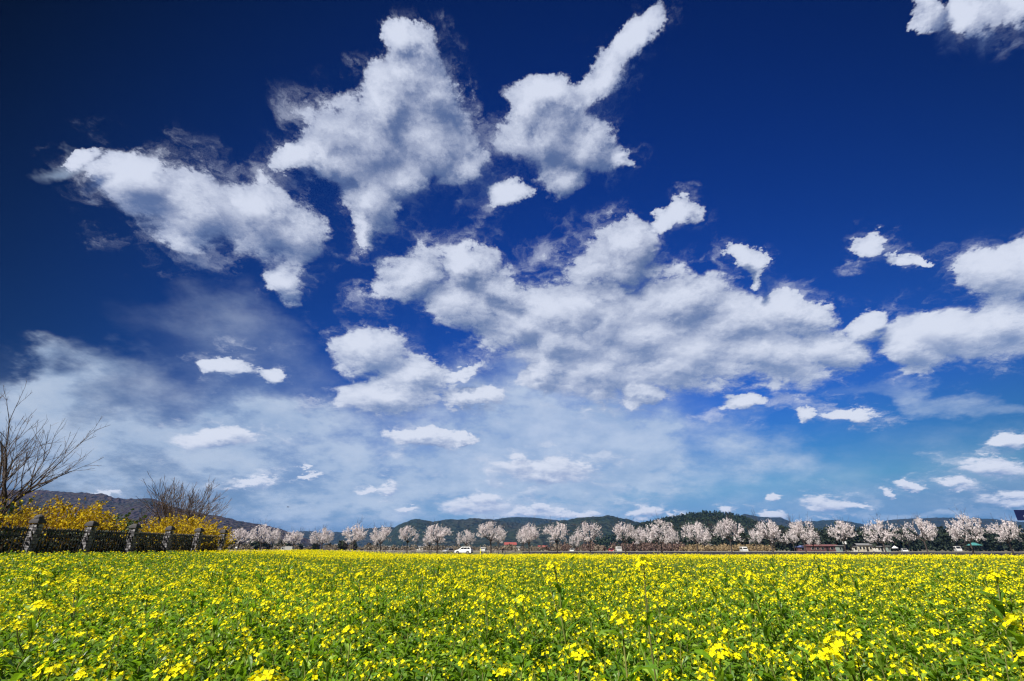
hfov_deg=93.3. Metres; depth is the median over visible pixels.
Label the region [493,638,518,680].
rapeseed plant
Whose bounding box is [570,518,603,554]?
cherry tree
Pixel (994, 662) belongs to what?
rapeseed plant
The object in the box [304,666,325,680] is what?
rapeseed plant
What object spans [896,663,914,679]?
rapeseed plant
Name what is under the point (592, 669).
rapeseed plant
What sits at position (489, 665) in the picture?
rapeseed plant
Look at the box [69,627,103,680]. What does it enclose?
rapeseed plant
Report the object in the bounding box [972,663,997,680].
rapeseed plant
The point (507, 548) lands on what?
dry scrub
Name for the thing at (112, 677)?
rapeseed plant
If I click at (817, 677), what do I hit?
rapeseed plant
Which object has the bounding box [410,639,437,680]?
rapeseed plant
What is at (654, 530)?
cherry tree
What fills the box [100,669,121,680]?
rapeseed plant
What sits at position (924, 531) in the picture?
cherry tree
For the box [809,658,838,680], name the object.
rapeseed plant
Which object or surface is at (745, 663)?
rapeseed plant
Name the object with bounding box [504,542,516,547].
house
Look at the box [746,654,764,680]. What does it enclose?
rapeseed plant
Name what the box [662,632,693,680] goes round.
rapeseed plant
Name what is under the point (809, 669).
rapeseed plant
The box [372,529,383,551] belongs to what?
cherry tree
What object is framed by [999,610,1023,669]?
rapeseed plant
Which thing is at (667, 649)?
rapeseed plant
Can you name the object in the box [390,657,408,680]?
rapeseed plant
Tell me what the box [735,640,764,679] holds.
rapeseed plant
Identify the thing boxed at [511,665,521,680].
rapeseed plant
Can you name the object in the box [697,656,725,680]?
rapeseed plant
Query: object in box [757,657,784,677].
rapeseed plant
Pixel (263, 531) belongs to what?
cherry tree
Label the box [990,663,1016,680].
rapeseed plant
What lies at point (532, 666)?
rapeseed plant
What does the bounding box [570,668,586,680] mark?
rapeseed plant
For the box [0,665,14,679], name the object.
rapeseed plant
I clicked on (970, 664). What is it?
rapeseed plant
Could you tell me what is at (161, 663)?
rapeseed plant
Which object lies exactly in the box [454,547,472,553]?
estate car
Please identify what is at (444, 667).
rapeseed plant
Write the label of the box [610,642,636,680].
rapeseed plant
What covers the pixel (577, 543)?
cherry tree
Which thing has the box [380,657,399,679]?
rapeseed plant
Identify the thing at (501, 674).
rapeseed plant
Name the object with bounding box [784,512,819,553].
cherry tree
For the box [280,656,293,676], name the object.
rapeseed plant
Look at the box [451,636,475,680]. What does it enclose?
rapeseed plant
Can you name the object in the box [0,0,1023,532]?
sky
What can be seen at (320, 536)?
cherry tree
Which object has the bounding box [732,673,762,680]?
rapeseed plant
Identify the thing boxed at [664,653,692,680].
rapeseed plant
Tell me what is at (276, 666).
rapeseed plant
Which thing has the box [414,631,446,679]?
rapeseed plant
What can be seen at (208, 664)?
rapeseed plant
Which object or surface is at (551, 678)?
rapeseed plant
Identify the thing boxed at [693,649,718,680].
rapeseed plant
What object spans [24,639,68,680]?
rapeseed plant
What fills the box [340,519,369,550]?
cherry tree
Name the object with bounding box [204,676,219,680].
rapeseed plant
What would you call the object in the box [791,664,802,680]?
rapeseed plant
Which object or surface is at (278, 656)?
rapeseed plant
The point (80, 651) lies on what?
rapeseed plant
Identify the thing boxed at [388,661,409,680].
rapeseed plant
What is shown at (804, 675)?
rapeseed plant
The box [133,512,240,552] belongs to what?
forsythia bush
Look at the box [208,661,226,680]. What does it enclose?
rapeseed plant
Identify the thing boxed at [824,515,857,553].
cherry tree
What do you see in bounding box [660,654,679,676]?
rapeseed plant
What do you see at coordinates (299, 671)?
rapeseed plant
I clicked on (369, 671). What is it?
rapeseed plant
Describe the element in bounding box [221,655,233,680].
rapeseed plant
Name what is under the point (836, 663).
rapeseed plant
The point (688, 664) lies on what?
rapeseed plant
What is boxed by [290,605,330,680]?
rapeseed plant
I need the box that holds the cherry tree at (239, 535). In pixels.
[229,523,251,549]
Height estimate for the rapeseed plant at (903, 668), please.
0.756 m
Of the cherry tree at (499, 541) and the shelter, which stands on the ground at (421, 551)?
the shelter
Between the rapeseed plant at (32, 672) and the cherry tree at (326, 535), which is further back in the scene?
the cherry tree at (326, 535)
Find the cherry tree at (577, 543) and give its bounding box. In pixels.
[568,535,582,546]
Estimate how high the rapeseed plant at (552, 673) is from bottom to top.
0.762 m
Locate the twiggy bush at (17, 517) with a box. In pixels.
[0,482,83,551]
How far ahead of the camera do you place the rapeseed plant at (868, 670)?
3.24 m
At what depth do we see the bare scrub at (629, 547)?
191.51 m
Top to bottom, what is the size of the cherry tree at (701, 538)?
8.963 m
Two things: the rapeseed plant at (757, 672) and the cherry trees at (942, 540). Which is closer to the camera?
the rapeseed plant at (757, 672)
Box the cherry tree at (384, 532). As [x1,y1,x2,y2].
[369,521,392,550]
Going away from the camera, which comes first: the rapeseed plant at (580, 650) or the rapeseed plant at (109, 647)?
the rapeseed plant at (580, 650)
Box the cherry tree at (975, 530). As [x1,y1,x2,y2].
[943,504,986,554]
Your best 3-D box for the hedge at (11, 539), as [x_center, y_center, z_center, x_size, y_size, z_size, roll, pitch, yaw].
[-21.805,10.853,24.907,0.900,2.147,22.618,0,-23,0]
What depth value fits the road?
119.62 m
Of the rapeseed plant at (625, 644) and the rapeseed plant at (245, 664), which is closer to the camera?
the rapeseed plant at (625, 644)
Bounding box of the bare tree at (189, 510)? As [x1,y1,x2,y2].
[128,470,230,530]
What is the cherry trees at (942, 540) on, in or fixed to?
on the ground at (421, 551)
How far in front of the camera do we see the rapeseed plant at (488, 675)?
2.95 m
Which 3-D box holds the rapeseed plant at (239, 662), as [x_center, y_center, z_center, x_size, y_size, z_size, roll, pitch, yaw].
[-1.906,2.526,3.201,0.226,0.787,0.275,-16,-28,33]
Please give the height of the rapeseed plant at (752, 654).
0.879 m
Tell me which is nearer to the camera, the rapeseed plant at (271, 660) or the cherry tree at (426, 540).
the rapeseed plant at (271, 660)
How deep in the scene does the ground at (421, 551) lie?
234.98 m
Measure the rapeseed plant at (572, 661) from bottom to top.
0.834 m
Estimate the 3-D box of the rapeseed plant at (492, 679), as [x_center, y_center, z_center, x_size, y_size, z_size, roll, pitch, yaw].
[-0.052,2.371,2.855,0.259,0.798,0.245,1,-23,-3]
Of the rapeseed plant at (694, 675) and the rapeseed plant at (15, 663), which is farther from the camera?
the rapeseed plant at (15, 663)
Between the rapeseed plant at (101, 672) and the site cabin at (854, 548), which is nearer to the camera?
the rapeseed plant at (101, 672)
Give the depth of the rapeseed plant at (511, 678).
2.95 m
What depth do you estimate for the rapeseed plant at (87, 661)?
3.60 m
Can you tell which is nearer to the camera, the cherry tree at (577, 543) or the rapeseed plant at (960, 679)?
the rapeseed plant at (960, 679)
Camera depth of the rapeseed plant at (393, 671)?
3.62 m
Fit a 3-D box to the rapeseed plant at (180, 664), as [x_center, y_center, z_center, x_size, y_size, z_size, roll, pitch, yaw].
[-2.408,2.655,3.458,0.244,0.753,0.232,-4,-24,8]
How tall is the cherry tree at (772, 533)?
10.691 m
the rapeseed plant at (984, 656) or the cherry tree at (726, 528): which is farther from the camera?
the cherry tree at (726, 528)
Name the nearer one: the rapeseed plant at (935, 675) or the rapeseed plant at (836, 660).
the rapeseed plant at (935, 675)
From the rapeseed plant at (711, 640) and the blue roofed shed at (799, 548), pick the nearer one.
the rapeseed plant at (711, 640)
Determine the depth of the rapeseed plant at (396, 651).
3.96 m
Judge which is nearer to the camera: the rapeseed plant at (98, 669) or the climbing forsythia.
the rapeseed plant at (98, 669)
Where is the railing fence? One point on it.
(33, 533)
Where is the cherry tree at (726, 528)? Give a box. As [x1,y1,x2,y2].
[708,513,744,554]
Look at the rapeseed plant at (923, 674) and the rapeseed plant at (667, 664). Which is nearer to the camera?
the rapeseed plant at (923, 674)
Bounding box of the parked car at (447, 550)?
[442,548,453,552]
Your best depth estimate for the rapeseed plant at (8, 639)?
3.92 m
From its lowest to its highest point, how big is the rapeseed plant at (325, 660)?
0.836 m
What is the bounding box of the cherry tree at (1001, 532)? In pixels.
[984,513,1023,554]
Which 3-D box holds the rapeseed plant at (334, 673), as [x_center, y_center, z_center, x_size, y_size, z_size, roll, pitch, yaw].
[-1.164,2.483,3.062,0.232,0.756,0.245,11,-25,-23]
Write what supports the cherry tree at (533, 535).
on the road verge
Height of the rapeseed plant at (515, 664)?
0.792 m
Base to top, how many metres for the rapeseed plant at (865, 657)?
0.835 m
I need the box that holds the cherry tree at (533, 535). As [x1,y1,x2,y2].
[518,519,540,553]
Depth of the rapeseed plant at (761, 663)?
3.52 m
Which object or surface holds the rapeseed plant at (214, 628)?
on the ground at (421, 551)
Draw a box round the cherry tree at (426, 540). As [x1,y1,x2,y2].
[423,533,436,552]
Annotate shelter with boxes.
[968,543,983,551]
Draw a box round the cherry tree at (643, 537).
[631,520,649,550]
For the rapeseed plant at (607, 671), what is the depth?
2.92 m
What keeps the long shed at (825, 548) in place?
on the ground at (421, 551)
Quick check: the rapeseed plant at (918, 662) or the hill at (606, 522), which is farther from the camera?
the hill at (606, 522)
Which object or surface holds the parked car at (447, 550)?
on the ground at (421, 551)
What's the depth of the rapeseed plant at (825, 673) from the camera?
2.88 m
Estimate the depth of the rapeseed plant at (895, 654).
3.77 m
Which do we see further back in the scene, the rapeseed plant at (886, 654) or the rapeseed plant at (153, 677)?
the rapeseed plant at (886, 654)
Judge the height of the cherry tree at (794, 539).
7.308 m
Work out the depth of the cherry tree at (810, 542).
122.16 m
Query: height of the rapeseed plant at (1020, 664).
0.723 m
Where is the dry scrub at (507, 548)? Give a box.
[228,542,638,551]
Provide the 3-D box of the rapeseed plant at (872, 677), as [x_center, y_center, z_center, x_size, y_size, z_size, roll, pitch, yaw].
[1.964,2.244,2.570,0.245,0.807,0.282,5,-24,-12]
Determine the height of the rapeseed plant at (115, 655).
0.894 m
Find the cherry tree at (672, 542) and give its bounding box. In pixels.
[661,527,680,549]
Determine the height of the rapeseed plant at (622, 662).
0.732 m
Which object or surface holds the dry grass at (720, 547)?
on the ground at (421, 551)
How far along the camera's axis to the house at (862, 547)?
218.60 m
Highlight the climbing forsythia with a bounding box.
[172,540,225,552]
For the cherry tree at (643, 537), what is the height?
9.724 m
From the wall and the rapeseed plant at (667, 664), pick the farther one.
the wall
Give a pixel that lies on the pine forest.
(679, 519)
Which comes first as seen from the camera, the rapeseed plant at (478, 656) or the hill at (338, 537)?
the rapeseed plant at (478, 656)
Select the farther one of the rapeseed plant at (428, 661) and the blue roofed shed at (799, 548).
the blue roofed shed at (799, 548)
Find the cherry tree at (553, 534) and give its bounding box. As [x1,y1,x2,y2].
[542,517,569,552]
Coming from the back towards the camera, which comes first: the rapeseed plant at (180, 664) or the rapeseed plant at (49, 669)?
the rapeseed plant at (180, 664)
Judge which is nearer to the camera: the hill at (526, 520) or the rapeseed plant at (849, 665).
the rapeseed plant at (849, 665)
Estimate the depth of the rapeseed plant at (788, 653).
3.83 m
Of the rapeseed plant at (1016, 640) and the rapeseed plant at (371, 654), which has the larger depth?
the rapeseed plant at (371, 654)
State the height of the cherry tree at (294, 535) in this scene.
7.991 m
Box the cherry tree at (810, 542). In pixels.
[805,529,821,550]
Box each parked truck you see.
[281,546,294,549]
[480,547,486,552]
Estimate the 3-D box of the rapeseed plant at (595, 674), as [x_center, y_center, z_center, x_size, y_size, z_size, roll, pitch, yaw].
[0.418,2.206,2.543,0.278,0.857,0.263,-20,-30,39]
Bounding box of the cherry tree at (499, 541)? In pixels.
[488,528,505,553]
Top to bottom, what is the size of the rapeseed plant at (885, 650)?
0.766 m
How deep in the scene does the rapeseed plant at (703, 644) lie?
3.99 m
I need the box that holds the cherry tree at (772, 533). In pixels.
[749,510,787,554]
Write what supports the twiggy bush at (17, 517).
on the ground at (421, 551)
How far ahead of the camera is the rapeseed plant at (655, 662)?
3.10 m
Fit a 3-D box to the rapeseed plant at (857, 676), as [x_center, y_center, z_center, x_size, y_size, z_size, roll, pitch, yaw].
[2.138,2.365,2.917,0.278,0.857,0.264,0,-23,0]
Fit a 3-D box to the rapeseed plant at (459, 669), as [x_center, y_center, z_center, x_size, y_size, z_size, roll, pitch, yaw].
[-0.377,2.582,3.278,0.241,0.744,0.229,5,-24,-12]
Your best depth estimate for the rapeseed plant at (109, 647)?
3.67 m
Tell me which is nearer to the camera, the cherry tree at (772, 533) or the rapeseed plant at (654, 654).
the rapeseed plant at (654, 654)
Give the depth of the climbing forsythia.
33.39 m
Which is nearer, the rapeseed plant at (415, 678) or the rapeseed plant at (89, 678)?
the rapeseed plant at (89, 678)
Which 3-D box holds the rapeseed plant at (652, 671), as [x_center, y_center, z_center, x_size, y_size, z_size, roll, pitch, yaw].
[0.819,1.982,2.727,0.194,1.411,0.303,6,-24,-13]
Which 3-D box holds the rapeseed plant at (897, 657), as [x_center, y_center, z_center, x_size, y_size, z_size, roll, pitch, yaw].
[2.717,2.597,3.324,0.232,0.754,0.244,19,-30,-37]
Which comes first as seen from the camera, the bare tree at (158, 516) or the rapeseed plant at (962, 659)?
the rapeseed plant at (962, 659)
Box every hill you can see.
[0,490,322,548]
[292,527,394,548]
[371,518,527,548]
[446,515,639,548]
[495,517,558,525]
[558,513,945,549]
[740,514,789,524]
[782,520,868,530]
[866,517,1023,548]
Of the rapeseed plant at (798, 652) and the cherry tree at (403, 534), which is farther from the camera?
the cherry tree at (403, 534)
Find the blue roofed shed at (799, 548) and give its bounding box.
[795,545,804,550]
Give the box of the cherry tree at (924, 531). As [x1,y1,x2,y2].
[901,513,937,555]
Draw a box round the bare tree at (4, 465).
[0,378,108,524]
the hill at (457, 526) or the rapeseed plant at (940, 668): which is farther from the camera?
the hill at (457, 526)
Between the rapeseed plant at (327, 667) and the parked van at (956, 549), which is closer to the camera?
the rapeseed plant at (327, 667)
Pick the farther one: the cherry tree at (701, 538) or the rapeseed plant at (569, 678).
the cherry tree at (701, 538)
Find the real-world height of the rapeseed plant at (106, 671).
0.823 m
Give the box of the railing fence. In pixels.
[0,514,227,556]
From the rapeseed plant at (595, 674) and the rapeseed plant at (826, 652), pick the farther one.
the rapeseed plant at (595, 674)
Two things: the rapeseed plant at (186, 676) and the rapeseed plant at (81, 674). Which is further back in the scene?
the rapeseed plant at (186, 676)
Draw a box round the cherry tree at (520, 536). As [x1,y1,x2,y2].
[515,528,527,542]
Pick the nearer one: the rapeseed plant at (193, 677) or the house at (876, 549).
the rapeseed plant at (193, 677)
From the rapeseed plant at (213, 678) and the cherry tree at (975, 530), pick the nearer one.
the rapeseed plant at (213, 678)
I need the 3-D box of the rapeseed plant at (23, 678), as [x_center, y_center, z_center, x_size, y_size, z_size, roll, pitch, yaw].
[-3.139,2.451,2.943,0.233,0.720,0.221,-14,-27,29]
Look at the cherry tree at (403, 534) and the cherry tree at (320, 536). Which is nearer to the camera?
the cherry tree at (403, 534)
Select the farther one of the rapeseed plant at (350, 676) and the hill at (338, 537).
the hill at (338, 537)
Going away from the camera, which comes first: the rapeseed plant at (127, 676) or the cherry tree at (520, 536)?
the rapeseed plant at (127, 676)
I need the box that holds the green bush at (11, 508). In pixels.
[0,498,57,527]
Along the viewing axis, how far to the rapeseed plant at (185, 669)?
2.08 m
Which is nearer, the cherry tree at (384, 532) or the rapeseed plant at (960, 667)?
the rapeseed plant at (960, 667)
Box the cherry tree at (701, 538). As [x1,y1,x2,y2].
[679,516,715,554]
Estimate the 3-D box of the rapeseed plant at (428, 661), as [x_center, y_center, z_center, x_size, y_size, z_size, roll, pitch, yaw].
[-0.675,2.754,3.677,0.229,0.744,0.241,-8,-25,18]
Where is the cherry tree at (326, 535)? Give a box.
[306,524,334,548]
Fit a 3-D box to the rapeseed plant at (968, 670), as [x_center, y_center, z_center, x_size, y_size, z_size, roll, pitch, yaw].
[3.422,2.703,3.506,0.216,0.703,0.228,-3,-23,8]
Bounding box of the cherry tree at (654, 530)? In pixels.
[645,510,676,554]
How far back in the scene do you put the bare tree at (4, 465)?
31.34 m
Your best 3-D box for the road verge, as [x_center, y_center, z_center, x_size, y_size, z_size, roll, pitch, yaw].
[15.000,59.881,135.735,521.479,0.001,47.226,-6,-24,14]
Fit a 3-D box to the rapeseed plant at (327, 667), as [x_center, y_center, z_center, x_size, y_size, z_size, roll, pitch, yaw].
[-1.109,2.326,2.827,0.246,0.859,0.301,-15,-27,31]
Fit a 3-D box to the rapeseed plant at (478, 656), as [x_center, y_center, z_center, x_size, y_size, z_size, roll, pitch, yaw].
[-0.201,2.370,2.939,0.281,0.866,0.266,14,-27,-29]
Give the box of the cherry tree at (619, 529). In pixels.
[612,516,640,554]
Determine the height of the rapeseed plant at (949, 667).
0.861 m
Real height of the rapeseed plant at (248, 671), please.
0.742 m
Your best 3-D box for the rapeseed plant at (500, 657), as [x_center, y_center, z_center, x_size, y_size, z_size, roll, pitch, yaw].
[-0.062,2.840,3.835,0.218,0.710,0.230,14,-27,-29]
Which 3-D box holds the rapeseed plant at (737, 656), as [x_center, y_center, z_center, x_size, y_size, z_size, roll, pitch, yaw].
[1.800,2.603,3.561,0.262,0.929,0.286,2,-23,-5]
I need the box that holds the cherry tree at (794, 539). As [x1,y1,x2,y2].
[782,527,798,550]
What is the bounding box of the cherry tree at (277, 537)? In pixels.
[269,526,282,550]
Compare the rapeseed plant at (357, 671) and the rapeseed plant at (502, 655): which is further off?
the rapeseed plant at (502, 655)
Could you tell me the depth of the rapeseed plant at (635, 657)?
3.98 m
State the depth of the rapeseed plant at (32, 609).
3.19 m
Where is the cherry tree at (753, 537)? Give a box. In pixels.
[746,524,762,550]
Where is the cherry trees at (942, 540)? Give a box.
[225,522,1023,551]
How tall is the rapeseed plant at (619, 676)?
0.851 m
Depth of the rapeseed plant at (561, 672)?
3.43 m
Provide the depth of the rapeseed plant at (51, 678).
2.81 m
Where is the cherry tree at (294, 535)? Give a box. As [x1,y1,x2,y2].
[282,526,306,548]
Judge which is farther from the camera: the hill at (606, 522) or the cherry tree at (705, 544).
the hill at (606, 522)
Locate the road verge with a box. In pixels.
[408,553,971,555]
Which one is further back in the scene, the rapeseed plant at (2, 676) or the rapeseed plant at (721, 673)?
the rapeseed plant at (2, 676)
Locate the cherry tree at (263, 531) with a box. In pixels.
[245,519,280,549]
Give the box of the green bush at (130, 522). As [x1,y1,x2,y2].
[66,504,146,550]
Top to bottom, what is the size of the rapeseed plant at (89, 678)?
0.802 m
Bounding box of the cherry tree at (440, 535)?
[422,521,453,553]
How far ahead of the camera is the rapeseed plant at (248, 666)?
3.68 m
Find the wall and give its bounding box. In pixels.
[522,551,1023,554]
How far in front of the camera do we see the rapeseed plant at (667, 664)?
3.46 m
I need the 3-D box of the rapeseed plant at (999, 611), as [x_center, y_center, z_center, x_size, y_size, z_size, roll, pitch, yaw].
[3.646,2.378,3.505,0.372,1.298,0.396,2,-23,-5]
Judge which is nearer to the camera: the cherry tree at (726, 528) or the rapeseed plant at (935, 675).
the rapeseed plant at (935, 675)
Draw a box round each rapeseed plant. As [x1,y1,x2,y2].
[0,597,60,680]
[0,626,22,674]
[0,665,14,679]
[2,637,43,679]
[7,646,25,676]
[8,649,48,680]
[8,654,36,680]
[10,673,30,680]
[21,656,55,680]
[22,626,62,680]
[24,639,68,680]
[26,667,65,680]
[27,648,45,679]
[32,659,74,680]
[47,654,82,680]
[49,645,75,680]
[52,655,72,680]
[59,660,79,680]
[62,644,89,680]
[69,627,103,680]
[73,665,96,680]
[74,667,96,680]
[78,652,110,680]
[79,654,98,680]
[86,632,123,679]
[96,657,130,680]
[97,642,124,680]
[98,630,131,680]
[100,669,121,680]
[102,672,120,680]
[108,670,132,680]
[126,631,173,680]
[126,648,150,680]
[126,649,143,680]
[142,644,167,680]
[143,648,170,680]
[143,664,169,680]
[149,659,181,680]
[157,656,175,679]
[159,664,187,680]
[165,651,198,679]
[170,661,194,680]
[176,652,205,680]
[178,632,213,680]
[195,596,231,680]
[198,651,221,680]
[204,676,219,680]
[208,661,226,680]
[214,647,240,680]
[220,652,247,680]
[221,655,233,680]
[227,631,253,679]
[232,643,258,679]
[234,636,258,680]
[237,643,270,680]
[245,649,263,677]
[252,641,282,679]
[258,644,286,680]
[261,664,280,680]
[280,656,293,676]
[281,644,306,680]
[287,661,302,680]
[288,654,309,680]
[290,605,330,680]
[296,653,313,680]
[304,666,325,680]
[313,633,337,680]
[318,653,345,680]
[323,662,340,680]
[324,662,345,680]
[331,658,345,679]
[333,624,377,680]
[345,654,363,680]
[354,659,371,680]
[354,672,369,680]
[356,659,377,677]
[357,640,387,680]
[361,664,374,680]
[370,670,392,680]
[373,656,397,680]
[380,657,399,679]
[383,659,406,680]
[386,638,410,676]
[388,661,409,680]
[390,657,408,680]
[407,665,419,680]
[409,659,434,680]
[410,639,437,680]
[413,657,428,678]
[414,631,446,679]
[415,666,429,680]
[418,659,440,680]
[419,648,439,675]
[440,655,458,680]
[440,665,454,680]
[449,657,472,680]
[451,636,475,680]
[453,658,474,680]
[458,655,488,680]
[465,649,493,680]
[469,656,492,680]
[477,642,493,677]
[478,657,495,680]
[483,656,499,680]
[490,663,506,680]
[491,665,511,680]
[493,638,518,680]
[493,646,510,667]
[499,662,519,680]
[508,646,539,680]
[509,643,537,674]
[511,650,531,680]
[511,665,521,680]
[522,665,538,680]
[525,657,540,678]
[529,670,545,680]
[535,648,561,679]
[537,661,567,680]
[540,663,564,680]
[541,560,585,676]
[551,659,567,678]
[554,652,576,680]
[561,642,592,680]
[567,653,587,680]
[569,642,603,680]
[570,631,589,677]
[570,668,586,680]
[577,665,603,680]
[583,657,594,676]
[593,657,615,679]
[596,643,613,680]
[597,610,673,680]
[602,662,615,680]
[604,640,630,680]
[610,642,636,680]
[619,658,629,680]
[622,633,649,680]
[627,642,643,677]
[628,671,641,680]
[630,638,655,680]
[632,556,675,680]
[636,628,664,670]
[643,651,672,680]
[652,630,680,680]
[659,654,675,679]
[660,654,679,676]
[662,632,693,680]
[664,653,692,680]
[676,651,691,680]
[679,660,707,680]
[684,653,696,680]
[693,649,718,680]
[694,632,715,679]
[694,640,735,680]
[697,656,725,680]
[699,650,718,680]
[703,634,724,676]
[712,626,753,680]
[715,649,736,679]
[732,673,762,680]
[733,623,763,670]
[733,643,747,677]
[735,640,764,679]
[737,655,762,680]
[740,640,763,680]
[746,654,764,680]
[753,643,779,680]
[755,651,771,679]
[757,646,801,680]
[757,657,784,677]
[772,640,802,680]
[775,639,811,680]
[776,655,793,680]
[783,640,814,680]
[791,651,815,674]
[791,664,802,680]
[797,640,842,680]
[800,639,831,677]
[808,656,825,680]
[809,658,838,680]
[811,656,840,680]
[812,647,846,680]
[823,628,877,680]
[825,633,844,679]
[831,647,867,680]
[832,668,849,680]
[838,651,867,680]
[843,665,867,680]
[847,627,875,678]
[850,644,874,678]
[855,652,870,678]
[864,640,886,677]
[866,646,902,680]
[866,673,880,680]
[871,637,897,676]
[872,642,896,680]
[884,655,919,680]
[888,658,915,680]
[888,662,916,680]
[890,650,919,677]
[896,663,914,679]
[907,664,929,680]
[912,641,944,680]
[915,651,945,680]
[917,643,948,680]
[927,642,960,680]
[930,644,963,680]
[941,647,958,679]
[946,636,994,680]
[949,654,978,680]
[952,672,973,680]
[961,651,985,677]
[963,662,974,677]
[969,643,995,679]
[969,664,984,680]
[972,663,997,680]
[974,669,1003,680]
[978,649,1012,680]
[979,570,1023,677]
[985,649,1023,680]
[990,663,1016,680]
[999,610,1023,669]
[999,666,1023,680]
[1016,656,1023,675]
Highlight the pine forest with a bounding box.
[587,510,818,547]
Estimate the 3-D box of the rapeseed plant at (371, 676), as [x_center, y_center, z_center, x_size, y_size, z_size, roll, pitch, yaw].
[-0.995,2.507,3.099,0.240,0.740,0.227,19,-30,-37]
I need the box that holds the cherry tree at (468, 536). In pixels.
[454,527,476,547]
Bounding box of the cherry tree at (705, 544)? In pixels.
[695,527,714,550]
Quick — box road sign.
[1014,510,1023,519]
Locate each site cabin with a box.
[835,545,844,551]
[850,546,857,551]
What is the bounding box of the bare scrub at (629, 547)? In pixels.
[544,541,685,550]
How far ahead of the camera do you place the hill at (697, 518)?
645.08 m
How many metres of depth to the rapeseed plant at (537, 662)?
3.65 m
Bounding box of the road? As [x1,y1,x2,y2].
[356,553,1019,555]
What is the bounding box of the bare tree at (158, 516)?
[139,501,184,530]
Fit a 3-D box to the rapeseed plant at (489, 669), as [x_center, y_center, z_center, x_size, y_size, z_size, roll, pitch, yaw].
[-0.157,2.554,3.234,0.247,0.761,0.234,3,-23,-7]
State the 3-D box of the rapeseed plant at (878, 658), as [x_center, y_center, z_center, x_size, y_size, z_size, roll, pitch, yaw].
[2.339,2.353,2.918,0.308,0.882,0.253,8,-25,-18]
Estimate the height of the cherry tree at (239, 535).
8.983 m
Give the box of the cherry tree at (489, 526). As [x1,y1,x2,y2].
[476,516,506,553]
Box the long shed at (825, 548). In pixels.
[803,544,835,551]
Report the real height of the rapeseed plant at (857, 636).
0.914 m
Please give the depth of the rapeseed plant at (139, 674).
3.24 m
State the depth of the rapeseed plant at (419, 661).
3.67 m
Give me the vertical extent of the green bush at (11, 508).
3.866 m
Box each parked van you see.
[739,547,747,550]
[953,546,962,551]
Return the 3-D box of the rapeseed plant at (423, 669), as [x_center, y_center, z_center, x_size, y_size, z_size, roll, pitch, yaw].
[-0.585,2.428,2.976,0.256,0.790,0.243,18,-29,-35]
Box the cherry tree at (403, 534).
[398,523,422,553]
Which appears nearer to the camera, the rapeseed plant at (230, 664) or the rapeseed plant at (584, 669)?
the rapeseed plant at (584, 669)
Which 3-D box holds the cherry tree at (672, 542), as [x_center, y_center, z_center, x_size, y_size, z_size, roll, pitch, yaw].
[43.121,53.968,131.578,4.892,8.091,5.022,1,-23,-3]
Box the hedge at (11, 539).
[0,526,217,555]
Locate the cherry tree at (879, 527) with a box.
[858,514,906,554]
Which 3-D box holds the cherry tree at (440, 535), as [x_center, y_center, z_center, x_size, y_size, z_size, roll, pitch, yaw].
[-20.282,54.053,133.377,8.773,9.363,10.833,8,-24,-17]
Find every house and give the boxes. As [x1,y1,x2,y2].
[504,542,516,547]
[852,543,872,551]
[872,546,884,551]
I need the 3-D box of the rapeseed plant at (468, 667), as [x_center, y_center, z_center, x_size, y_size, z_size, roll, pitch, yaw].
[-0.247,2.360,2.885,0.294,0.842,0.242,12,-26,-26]
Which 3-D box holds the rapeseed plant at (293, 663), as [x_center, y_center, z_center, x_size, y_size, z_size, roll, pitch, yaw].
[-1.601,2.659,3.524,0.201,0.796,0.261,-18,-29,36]
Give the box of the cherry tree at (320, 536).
[309,530,321,549]
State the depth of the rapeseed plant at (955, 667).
3.93 m
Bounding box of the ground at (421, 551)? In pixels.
[58,549,1023,679]
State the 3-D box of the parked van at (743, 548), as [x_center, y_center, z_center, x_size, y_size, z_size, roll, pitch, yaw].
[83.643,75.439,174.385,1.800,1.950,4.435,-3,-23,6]
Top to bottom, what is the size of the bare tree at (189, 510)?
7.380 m
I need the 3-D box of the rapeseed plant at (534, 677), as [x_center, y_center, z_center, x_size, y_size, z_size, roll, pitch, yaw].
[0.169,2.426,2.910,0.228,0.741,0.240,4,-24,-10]
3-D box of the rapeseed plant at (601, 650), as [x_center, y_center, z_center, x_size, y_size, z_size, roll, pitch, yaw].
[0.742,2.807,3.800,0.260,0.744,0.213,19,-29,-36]
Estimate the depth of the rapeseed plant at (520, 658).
3.19 m
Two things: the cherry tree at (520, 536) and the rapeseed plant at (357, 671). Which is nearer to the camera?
the rapeseed plant at (357, 671)
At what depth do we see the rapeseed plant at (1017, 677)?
2.99 m
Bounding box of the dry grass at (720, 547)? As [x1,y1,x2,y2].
[673,543,775,550]
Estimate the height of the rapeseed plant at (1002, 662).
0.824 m
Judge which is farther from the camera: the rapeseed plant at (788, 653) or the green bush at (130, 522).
the green bush at (130, 522)
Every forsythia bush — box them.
[0,495,144,554]
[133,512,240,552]
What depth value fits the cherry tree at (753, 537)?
126.02 m
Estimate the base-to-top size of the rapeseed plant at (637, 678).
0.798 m
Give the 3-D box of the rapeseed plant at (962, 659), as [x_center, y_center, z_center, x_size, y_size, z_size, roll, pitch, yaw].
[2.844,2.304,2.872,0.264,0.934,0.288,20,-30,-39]
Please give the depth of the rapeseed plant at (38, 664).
2.92 m
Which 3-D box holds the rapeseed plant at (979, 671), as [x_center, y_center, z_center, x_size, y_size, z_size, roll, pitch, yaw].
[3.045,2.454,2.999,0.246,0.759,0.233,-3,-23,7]

